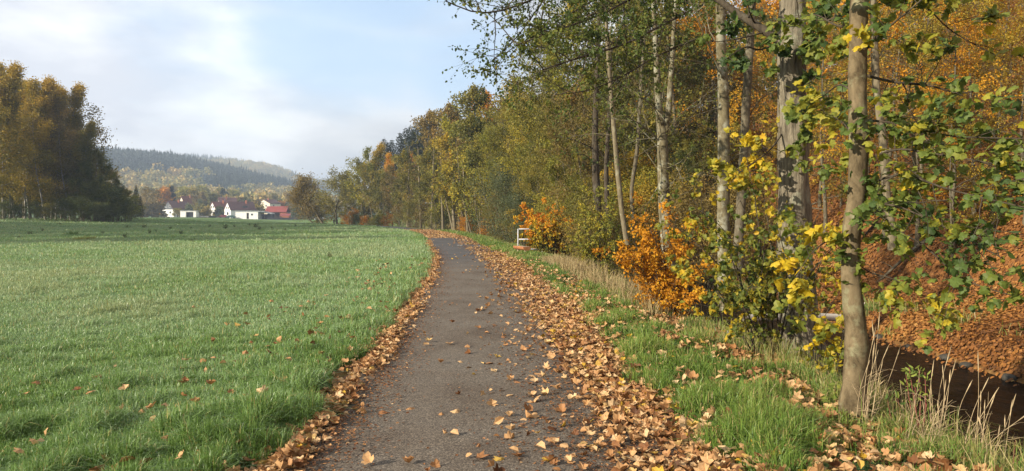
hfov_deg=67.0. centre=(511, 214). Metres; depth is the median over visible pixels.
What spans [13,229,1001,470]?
fallen leaves
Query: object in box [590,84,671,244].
alder tree
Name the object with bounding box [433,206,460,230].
shrub
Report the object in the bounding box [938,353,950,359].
stone
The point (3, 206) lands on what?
shrub
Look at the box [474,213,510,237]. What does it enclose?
shrub
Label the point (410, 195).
twiggy tree
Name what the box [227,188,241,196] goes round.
broadleaf tree
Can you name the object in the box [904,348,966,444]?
dry stalk clump
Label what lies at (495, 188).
shrub
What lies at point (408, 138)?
spruce tree
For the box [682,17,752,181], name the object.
alder tree
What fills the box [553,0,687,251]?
alder tree
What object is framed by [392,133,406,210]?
spruce tree
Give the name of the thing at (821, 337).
maple sapling
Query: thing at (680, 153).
alder tree
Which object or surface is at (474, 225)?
shrub
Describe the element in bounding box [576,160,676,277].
shrub
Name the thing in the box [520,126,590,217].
alder tree
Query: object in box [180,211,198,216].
garage
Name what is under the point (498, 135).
alder tree
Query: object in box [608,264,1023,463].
stream
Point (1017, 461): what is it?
seedling
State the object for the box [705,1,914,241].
beech tree
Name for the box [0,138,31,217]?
birch tree
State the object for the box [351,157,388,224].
multi stemmed tree
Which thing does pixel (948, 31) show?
twiggy tree
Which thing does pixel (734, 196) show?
shrub
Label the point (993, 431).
dry stalk clump
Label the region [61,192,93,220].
shrub
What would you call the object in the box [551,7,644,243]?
alder tree
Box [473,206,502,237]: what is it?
shrub
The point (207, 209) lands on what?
bush
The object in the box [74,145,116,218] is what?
alder tree
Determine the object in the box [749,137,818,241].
beech tree
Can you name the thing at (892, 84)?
beech tree
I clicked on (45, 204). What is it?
shrub
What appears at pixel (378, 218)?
shrub
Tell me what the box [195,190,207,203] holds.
broadleaf tree
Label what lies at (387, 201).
alder tree
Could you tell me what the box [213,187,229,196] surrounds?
broadleaf tree
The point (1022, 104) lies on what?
beech tree
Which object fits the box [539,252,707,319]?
dry grass
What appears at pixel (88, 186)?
multi stemmed tree
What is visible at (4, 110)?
birch tree
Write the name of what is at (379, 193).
alder tree
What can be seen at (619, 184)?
alder tree
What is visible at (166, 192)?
broadleaf tree
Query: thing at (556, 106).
alder tree
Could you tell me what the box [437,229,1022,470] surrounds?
verge grass
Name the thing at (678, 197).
shrub
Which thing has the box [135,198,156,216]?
bush
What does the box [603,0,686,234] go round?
alder tree
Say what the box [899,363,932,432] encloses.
red stemmed herb
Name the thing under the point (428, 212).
shrub
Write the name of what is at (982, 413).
dry stalk clump
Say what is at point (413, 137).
spruce tree
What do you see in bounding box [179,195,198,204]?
house
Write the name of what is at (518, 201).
shrub
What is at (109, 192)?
shrub
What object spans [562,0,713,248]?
alder tree
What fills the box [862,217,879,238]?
fallen branch
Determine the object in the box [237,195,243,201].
broadleaf tree
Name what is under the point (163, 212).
bush
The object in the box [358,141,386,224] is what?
birch tree
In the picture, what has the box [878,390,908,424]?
nettle plant
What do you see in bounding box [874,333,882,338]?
stone
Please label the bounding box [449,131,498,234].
pale stemmed tree
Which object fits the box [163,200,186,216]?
house
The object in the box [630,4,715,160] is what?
alder tree
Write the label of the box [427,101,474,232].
alder tree
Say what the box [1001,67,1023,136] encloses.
beech tree
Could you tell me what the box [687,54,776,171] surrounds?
beech tree
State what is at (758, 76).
beech tree
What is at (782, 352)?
bank grass
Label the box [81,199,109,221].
shrub
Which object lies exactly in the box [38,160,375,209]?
broadleaf woods
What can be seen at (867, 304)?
bank grass
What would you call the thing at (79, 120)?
birch tree
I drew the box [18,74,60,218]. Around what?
birch tree
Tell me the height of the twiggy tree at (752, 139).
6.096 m
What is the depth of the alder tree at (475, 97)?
79.94 m
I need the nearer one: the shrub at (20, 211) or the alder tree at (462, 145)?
the alder tree at (462, 145)
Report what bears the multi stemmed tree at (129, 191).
on the ground at (884, 264)
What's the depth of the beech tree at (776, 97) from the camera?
40.28 m
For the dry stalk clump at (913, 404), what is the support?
on the ground at (884, 264)
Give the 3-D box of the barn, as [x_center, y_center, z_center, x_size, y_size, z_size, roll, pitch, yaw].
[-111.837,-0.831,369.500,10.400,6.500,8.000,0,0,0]
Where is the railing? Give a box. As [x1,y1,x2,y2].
[517,228,542,249]
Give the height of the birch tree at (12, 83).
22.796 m
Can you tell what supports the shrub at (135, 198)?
on the ground at (884, 264)
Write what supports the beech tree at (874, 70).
on the ground at (884, 264)
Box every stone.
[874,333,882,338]
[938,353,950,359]
[959,362,972,367]
[1001,373,1017,380]
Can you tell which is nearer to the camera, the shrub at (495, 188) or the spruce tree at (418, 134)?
the shrub at (495, 188)
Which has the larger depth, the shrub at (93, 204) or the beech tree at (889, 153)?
the shrub at (93, 204)
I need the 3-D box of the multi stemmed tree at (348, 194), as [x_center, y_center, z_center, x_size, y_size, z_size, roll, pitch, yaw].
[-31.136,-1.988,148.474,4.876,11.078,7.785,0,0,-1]
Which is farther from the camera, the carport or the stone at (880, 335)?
the carport
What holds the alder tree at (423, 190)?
on the ground at (884, 264)
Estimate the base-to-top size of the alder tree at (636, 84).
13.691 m
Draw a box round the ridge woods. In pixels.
[196,157,358,193]
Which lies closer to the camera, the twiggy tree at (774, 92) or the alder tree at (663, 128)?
the alder tree at (663, 128)
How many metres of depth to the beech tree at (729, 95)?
49.52 m
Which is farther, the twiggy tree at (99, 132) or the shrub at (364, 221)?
the shrub at (364, 221)
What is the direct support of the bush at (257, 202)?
on the ground at (884, 264)
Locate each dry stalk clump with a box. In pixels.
[846,312,900,423]
[890,372,926,438]
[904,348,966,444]
[906,389,955,445]
[935,356,1023,455]
[958,395,1023,466]
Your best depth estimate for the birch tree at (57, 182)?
118.49 m
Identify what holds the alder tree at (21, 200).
on the ground at (884, 264)
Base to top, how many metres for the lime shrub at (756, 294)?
2.936 m
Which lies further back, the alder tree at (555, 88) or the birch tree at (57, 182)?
the birch tree at (57, 182)
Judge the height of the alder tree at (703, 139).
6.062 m
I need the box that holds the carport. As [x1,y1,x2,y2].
[258,211,274,218]
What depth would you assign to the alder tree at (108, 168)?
125.10 m
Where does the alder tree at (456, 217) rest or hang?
on the ground at (884, 264)
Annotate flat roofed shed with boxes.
[235,211,268,218]
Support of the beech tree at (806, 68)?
on the ground at (884, 264)
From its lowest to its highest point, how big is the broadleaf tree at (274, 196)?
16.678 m
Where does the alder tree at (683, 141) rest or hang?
on the ground at (884, 264)
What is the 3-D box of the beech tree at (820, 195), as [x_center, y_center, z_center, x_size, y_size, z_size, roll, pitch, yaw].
[13.541,-4.324,32.974,6.454,8.402,5.716,0,0,-3]
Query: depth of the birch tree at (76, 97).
120.66 m
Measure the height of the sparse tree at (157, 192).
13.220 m
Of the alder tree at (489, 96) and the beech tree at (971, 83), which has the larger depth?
the alder tree at (489, 96)
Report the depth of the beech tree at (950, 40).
31.69 m
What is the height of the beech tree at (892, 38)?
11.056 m
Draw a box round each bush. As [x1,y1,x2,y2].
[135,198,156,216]
[149,199,161,216]
[155,201,169,217]
[172,207,181,216]
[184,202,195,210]
[193,203,207,215]
[199,205,214,215]
[212,205,223,215]
[250,199,264,210]
[255,204,264,213]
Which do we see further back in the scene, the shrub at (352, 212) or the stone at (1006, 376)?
the shrub at (352, 212)
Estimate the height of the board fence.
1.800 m
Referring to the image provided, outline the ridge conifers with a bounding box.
[173,152,339,192]
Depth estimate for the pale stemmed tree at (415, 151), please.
103.92 m
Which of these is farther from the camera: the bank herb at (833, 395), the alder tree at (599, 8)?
the alder tree at (599, 8)
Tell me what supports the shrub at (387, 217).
on the ground at (884, 264)
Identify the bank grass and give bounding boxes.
[684,315,1023,470]
[692,264,1021,362]
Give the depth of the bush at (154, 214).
333.59 m
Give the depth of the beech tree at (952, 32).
34.98 m
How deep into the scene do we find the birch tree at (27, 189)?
118.40 m
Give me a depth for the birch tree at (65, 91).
117.68 m
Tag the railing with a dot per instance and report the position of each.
(518, 239)
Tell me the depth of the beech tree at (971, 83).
22.47 m
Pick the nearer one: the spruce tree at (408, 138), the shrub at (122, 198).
the shrub at (122, 198)
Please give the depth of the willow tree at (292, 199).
159.39 m
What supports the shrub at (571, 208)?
on the ground at (884, 264)
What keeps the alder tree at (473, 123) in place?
on the ground at (884, 264)
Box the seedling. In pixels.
[997,440,1022,470]
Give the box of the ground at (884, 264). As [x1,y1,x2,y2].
[0,0,1023,470]
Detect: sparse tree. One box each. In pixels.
[138,185,153,202]
[148,188,164,210]
[190,193,198,204]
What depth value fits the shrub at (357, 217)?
141.51 m
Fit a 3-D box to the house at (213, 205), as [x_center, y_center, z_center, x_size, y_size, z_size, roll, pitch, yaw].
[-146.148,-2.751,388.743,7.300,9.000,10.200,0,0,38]
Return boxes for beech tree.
[628,0,819,189]
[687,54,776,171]
[697,68,768,154]
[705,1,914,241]
[727,2,775,128]
[733,4,809,115]
[739,48,808,157]
[743,0,820,105]
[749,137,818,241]
[752,29,898,206]
[753,17,834,152]
[755,7,837,109]
[757,5,940,174]
[763,1,896,175]
[771,81,834,168]
[806,0,931,249]
[811,0,1019,243]
[812,0,1023,251]
[814,15,947,176]
[820,1,890,98]
[821,4,965,176]
[822,1,957,89]
[868,0,1023,213]
[871,0,1023,247]
[874,87,1023,257]
[892,35,983,168]
[894,0,1023,228]
[910,16,976,96]
[926,0,1023,226]
[931,6,967,91]
[934,24,1023,148]
[965,0,1023,71]
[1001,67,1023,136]
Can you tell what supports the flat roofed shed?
on the ground at (884, 264)
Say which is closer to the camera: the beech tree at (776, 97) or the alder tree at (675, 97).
the beech tree at (776, 97)
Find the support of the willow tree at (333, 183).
on the ground at (884, 264)
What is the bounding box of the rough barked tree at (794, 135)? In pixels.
[690,0,890,380]
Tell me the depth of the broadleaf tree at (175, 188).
540.40 m
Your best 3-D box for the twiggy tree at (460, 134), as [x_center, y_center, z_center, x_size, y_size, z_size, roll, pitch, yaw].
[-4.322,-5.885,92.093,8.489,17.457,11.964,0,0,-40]
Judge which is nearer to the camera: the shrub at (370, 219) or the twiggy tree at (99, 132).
the twiggy tree at (99, 132)
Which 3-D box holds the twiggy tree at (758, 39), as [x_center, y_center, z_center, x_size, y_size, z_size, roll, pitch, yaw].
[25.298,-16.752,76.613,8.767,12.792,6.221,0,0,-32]
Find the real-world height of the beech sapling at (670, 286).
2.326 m
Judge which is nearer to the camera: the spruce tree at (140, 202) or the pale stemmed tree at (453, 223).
the pale stemmed tree at (453, 223)
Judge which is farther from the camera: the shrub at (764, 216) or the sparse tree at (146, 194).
the sparse tree at (146, 194)
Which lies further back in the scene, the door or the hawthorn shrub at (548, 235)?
the door
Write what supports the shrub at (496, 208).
on the ground at (884, 264)
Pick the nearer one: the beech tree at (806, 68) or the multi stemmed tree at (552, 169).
the multi stemmed tree at (552, 169)
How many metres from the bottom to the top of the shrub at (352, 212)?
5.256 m
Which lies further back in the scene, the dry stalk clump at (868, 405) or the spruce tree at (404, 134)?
the spruce tree at (404, 134)
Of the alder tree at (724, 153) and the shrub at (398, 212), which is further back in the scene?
the shrub at (398, 212)
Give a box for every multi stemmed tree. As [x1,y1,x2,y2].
[80,175,104,219]
[93,171,115,204]
[111,183,133,219]
[338,177,360,224]
[344,145,386,220]
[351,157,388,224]
[436,113,502,231]
[439,164,467,228]
[454,124,515,233]
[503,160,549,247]
[528,141,614,216]
[560,125,669,267]
[609,144,657,228]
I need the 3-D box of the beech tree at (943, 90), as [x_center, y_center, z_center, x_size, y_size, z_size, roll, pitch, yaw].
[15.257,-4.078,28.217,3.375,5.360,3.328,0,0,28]
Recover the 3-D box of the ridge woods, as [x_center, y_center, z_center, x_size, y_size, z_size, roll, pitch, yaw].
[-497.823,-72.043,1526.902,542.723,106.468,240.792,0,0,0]
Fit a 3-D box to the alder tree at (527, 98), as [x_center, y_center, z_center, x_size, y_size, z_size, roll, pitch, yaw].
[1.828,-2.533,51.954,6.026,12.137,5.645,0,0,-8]
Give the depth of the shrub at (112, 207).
114.89 m
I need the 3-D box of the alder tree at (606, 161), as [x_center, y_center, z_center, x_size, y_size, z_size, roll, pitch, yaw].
[3.913,-3.141,29.792,3.628,9.021,2.896,0,0,-35]
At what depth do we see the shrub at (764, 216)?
28.76 m
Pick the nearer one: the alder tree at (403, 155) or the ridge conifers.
the alder tree at (403, 155)
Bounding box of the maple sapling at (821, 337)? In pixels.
[793,223,844,379]
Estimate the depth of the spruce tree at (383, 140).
165.88 m
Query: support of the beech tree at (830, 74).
on the ground at (884, 264)
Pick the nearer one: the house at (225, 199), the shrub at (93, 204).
the shrub at (93, 204)
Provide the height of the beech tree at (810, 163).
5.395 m
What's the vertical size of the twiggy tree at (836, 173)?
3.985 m
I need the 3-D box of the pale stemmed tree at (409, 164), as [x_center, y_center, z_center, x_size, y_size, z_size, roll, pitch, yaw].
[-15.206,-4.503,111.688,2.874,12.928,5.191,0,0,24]
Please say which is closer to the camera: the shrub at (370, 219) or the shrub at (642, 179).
the shrub at (642, 179)
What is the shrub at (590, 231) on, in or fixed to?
on the ground at (884, 264)
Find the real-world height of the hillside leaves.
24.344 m
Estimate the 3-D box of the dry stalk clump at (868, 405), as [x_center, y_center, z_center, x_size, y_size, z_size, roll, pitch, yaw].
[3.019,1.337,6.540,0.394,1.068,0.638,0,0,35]
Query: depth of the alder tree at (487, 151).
60.19 m
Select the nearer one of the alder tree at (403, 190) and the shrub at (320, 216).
the alder tree at (403, 190)
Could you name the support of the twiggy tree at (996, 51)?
on the ground at (884, 264)
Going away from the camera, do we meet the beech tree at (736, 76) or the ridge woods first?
the beech tree at (736, 76)
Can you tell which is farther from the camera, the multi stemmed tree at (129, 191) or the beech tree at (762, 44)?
the multi stemmed tree at (129, 191)
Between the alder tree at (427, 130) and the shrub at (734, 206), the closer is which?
the shrub at (734, 206)
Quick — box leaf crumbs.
[292,246,687,470]
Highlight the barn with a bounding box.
[265,206,290,216]
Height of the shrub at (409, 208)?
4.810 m
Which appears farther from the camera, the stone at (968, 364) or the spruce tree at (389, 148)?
the spruce tree at (389, 148)
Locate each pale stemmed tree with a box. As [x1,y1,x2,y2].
[394,139,416,226]
[403,132,422,228]
[410,143,441,229]
[424,139,444,229]
[425,149,469,229]
[435,137,470,231]
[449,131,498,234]
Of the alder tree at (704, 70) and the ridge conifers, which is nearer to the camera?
the alder tree at (704, 70)
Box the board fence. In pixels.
[267,217,302,219]
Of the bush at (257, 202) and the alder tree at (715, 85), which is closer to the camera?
the alder tree at (715, 85)
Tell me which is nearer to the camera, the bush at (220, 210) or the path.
the path
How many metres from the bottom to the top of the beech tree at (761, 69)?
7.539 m
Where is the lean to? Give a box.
[279,214,290,216]
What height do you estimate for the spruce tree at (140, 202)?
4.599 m
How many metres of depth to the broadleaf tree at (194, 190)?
439.11 m
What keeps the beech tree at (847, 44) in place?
on the ground at (884, 264)
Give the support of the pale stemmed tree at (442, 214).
on the ground at (884, 264)
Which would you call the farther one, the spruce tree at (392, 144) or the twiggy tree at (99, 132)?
the spruce tree at (392, 144)
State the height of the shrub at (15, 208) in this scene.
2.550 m
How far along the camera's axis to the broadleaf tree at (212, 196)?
413.69 m
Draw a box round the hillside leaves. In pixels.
[510,0,1023,378]
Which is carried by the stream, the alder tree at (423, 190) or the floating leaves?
the floating leaves
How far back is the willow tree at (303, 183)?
156.79 m
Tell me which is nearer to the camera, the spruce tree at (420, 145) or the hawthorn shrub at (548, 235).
the hawthorn shrub at (548, 235)
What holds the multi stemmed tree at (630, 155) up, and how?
on the ground at (884, 264)
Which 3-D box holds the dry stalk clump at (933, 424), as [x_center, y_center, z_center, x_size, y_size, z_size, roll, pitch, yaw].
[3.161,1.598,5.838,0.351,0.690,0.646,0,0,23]
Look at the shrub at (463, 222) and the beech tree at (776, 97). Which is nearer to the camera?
the beech tree at (776, 97)
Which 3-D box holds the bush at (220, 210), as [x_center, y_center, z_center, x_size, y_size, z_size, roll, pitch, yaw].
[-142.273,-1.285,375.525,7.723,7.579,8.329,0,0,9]
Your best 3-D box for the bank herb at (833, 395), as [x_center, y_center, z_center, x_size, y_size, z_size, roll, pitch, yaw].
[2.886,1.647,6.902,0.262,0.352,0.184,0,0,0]
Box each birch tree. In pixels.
[0,59,37,196]
[0,60,36,218]
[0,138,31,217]
[0,148,27,217]
[1,79,60,218]
[4,109,40,218]
[5,76,59,219]
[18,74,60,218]
[29,90,81,219]
[30,85,71,218]
[33,82,75,217]
[57,112,102,218]
[58,81,90,216]
[63,119,99,219]
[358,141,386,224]
[384,152,396,216]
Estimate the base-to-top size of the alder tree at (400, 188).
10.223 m
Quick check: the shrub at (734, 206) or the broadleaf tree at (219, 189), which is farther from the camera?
the broadleaf tree at (219, 189)
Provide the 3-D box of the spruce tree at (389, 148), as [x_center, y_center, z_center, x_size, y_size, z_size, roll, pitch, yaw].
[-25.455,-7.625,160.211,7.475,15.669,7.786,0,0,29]
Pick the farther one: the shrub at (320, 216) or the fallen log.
the shrub at (320, 216)
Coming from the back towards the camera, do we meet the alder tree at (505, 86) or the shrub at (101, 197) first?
the shrub at (101, 197)
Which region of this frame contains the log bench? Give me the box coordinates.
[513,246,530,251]
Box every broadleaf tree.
[155,184,177,213]
[166,183,177,192]
[175,186,187,200]
[183,186,198,195]
[195,184,211,193]
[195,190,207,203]
[204,191,218,206]
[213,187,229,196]
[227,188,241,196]
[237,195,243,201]
[268,191,278,199]
[283,190,293,215]
[290,207,297,216]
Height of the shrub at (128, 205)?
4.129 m
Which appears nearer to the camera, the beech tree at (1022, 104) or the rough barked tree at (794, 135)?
the rough barked tree at (794, 135)
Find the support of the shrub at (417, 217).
on the ground at (884, 264)
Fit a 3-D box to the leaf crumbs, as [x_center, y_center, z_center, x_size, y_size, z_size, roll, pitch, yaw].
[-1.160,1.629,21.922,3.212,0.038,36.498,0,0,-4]
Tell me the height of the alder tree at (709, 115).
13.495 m
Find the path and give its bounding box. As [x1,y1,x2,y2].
[277,223,711,470]
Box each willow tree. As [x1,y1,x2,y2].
[284,168,341,222]
[284,185,324,222]
[309,165,367,223]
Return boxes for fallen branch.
[813,143,841,173]
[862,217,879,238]
[870,239,925,281]
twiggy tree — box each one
[64,101,120,194]
[396,167,429,226]
[439,106,489,210]
[731,104,774,189]
[736,0,777,102]
[740,10,841,156]
[824,121,876,206]
[829,2,999,196]
[879,8,910,81]
[879,9,913,87]
[886,1,1019,109]
[954,0,1023,185]
[958,0,1023,109]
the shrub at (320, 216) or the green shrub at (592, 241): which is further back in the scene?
the shrub at (320, 216)
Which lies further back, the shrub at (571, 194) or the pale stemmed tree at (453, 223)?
the pale stemmed tree at (453, 223)
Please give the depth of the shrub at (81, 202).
109.73 m
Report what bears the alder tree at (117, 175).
on the ground at (884, 264)
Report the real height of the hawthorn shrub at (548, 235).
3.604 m
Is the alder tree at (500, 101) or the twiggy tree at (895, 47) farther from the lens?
the alder tree at (500, 101)
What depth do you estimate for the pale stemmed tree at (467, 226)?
76.93 m
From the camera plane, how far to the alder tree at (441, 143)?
80.02 m
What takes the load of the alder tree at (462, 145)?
on the ground at (884, 264)
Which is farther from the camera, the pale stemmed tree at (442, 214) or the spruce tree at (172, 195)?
the spruce tree at (172, 195)
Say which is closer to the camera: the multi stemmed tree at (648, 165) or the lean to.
the multi stemmed tree at (648, 165)
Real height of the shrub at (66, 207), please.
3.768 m
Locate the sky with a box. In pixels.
[0,0,925,189]
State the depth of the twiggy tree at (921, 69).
27.05 m
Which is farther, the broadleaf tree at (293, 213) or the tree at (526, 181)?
the broadleaf tree at (293, 213)
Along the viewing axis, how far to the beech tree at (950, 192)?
21.04 m
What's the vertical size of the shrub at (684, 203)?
5.562 m
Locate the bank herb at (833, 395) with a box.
[821,381,841,408]
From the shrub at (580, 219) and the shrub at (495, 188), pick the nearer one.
the shrub at (580, 219)
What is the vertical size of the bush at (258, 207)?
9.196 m
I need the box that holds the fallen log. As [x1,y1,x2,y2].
[742,303,864,321]
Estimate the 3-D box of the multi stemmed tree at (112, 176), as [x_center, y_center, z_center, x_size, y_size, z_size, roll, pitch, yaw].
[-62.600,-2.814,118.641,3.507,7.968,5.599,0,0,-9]
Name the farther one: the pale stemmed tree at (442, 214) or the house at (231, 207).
the house at (231, 207)
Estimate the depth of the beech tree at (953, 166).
20.91 m
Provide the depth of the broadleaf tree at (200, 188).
519.23 m
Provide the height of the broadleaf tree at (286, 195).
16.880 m
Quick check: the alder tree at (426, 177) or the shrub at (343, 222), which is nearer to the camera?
the alder tree at (426, 177)
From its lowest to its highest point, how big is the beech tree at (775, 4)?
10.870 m
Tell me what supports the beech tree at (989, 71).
on the ground at (884, 264)
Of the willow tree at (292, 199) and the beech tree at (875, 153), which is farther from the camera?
the willow tree at (292, 199)
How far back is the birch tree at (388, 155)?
149.82 m
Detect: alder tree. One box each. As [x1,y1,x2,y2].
[11,139,23,217]
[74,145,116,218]
[93,153,121,188]
[103,166,120,182]
[114,179,128,218]
[369,171,395,224]
[379,164,404,225]
[388,149,424,227]
[389,177,411,226]
[395,164,416,220]
[410,110,451,228]
[410,160,440,228]
[411,149,448,228]
[420,144,446,225]
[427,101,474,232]
[429,0,776,269]
[429,131,477,229]
[439,139,474,230]
[440,114,478,228]
[447,82,510,194]
[448,112,509,225]
[460,88,505,233]
[467,126,530,237]
[478,98,546,232]
[480,79,528,230]
[485,74,549,244]
[494,99,561,202]
[495,91,560,228]
[497,14,620,208]
[500,61,600,222]
[518,94,613,216]
[519,1,669,266]
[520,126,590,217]
[537,74,650,260]
[550,0,637,244]
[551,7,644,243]
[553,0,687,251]
[557,6,653,241]
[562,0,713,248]
[574,103,655,200]
[590,41,680,189]
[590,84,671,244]
[592,0,738,267]
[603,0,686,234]
[611,0,776,243]
[617,0,769,310]
[629,12,730,214]
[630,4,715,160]
[648,129,713,211]
[649,47,702,142]
[653,0,776,192]
[662,1,772,171]
[668,146,715,260]
[681,121,717,203]
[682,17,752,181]
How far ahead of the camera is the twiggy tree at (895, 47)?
43.14 m
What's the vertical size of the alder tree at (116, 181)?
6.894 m
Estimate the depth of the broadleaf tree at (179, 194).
439.50 m
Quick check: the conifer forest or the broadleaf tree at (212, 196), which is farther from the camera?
the conifer forest
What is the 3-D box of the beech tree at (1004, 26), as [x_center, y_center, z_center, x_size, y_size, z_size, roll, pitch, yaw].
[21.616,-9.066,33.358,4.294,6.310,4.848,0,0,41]
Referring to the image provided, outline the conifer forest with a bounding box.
[92,144,296,188]
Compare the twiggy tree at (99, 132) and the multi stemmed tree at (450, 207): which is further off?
the twiggy tree at (99, 132)
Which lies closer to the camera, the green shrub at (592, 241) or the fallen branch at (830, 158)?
the green shrub at (592, 241)
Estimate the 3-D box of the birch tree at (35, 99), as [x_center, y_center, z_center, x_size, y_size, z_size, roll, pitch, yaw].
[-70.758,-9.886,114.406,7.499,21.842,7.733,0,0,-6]
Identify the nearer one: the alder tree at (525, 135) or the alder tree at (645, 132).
the alder tree at (645, 132)
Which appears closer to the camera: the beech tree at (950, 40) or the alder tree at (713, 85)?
the beech tree at (950, 40)
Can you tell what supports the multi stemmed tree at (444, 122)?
on the ground at (884, 264)
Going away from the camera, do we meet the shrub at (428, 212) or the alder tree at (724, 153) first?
the alder tree at (724, 153)
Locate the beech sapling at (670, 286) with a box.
[592,191,722,317]
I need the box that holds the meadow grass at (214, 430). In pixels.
[0,217,434,470]
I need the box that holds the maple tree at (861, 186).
[765,0,1023,423]
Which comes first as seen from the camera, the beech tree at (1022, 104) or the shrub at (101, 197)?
the beech tree at (1022, 104)
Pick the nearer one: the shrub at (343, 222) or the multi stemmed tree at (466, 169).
the multi stemmed tree at (466, 169)
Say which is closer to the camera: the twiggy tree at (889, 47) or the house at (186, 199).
the twiggy tree at (889, 47)
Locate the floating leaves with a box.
[823,322,1016,385]
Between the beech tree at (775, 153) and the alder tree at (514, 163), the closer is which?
the beech tree at (775, 153)
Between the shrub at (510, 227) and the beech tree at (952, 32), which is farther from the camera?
the shrub at (510, 227)
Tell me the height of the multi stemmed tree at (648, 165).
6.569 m
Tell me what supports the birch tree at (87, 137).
on the ground at (884, 264)
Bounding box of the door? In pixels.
[187,212,192,216]
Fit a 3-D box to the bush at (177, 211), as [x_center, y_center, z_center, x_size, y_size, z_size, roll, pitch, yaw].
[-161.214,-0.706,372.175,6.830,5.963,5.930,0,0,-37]
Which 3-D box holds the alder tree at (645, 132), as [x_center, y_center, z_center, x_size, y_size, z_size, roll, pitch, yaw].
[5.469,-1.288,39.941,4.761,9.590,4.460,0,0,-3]
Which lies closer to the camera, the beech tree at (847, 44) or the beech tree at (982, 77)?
the beech tree at (982, 77)
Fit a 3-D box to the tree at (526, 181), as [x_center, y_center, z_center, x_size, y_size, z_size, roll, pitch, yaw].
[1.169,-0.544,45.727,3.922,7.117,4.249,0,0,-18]
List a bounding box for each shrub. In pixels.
[0,199,12,218]
[1,200,47,217]
[1,204,27,219]
[19,198,43,219]
[31,206,50,219]
[37,201,62,220]
[40,197,85,220]
[60,197,107,221]
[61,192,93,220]
[68,184,135,221]
[77,181,131,220]
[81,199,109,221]
[86,200,118,221]
[88,192,144,221]
[95,203,130,221]
[112,200,137,220]
[120,194,145,220]
[312,213,326,222]
[338,213,350,223]
[344,206,359,224]
[346,213,362,224]
[358,214,368,224]
[364,216,379,225]
[373,214,385,225]
[379,213,394,225]
[391,199,413,226]
[394,199,418,225]
[407,201,433,227]
[423,202,445,229]
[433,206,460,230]
[457,215,476,231]
[462,152,550,245]
[464,187,516,239]
[467,210,488,233]
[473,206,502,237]
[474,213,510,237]
[485,177,538,245]
[495,198,533,245]
[513,197,578,256]
[525,168,654,281]
[530,159,618,257]
[556,184,673,281]
[557,194,659,285]
[566,180,627,279]
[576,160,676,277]
[609,156,685,276]
[621,165,748,289]
[624,160,707,271]
[647,175,766,291]
[654,133,844,354]
[683,175,776,287]
[703,186,777,276]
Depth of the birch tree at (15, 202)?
124.64 m
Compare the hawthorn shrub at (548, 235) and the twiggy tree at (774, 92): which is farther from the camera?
the twiggy tree at (774, 92)
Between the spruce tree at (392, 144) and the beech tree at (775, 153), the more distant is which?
the spruce tree at (392, 144)
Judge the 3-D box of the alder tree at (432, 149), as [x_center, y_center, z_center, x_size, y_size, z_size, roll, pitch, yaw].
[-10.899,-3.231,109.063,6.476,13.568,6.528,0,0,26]
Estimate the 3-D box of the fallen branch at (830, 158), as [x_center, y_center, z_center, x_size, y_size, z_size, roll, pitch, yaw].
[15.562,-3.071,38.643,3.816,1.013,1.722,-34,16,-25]
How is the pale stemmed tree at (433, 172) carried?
on the ground at (884, 264)
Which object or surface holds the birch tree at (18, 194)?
on the ground at (884, 264)
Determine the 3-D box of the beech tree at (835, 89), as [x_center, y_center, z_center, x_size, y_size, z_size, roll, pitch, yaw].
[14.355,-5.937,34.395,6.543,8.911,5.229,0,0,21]
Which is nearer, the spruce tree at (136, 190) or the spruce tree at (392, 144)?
the spruce tree at (136, 190)
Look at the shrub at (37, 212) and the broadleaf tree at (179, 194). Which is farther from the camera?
the broadleaf tree at (179, 194)
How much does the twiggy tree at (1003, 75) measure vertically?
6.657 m
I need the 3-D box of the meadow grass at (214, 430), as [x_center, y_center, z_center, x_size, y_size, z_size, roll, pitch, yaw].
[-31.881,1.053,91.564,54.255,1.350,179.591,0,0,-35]
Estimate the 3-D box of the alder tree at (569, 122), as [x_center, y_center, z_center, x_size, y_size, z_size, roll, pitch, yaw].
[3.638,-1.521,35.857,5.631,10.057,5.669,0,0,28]
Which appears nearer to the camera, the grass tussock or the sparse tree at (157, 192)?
the grass tussock
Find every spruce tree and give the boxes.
[133,185,142,217]
[138,195,144,217]
[169,186,175,200]
[369,142,398,214]
[377,139,387,208]
[381,140,397,204]
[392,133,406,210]
[394,128,412,208]
[399,126,427,202]
[401,132,421,202]
[413,126,431,187]
[414,126,428,200]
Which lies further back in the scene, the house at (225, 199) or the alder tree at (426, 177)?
the house at (225, 199)
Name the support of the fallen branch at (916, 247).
on the ground at (884, 264)
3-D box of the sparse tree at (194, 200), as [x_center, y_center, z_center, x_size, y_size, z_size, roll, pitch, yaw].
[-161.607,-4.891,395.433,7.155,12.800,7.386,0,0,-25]
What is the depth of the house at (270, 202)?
420.50 m
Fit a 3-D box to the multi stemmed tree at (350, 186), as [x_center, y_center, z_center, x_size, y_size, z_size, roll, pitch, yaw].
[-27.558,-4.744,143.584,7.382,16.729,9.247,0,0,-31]
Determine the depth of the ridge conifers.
1527.59 m
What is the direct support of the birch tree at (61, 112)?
on the ground at (884, 264)
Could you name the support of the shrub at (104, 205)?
on the ground at (884, 264)
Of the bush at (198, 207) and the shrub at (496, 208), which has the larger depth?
the bush at (198, 207)
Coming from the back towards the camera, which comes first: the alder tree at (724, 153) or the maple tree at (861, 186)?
the alder tree at (724, 153)
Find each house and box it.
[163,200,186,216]
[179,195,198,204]
[209,200,225,215]
[218,196,236,201]
[223,200,255,215]
[261,198,281,213]

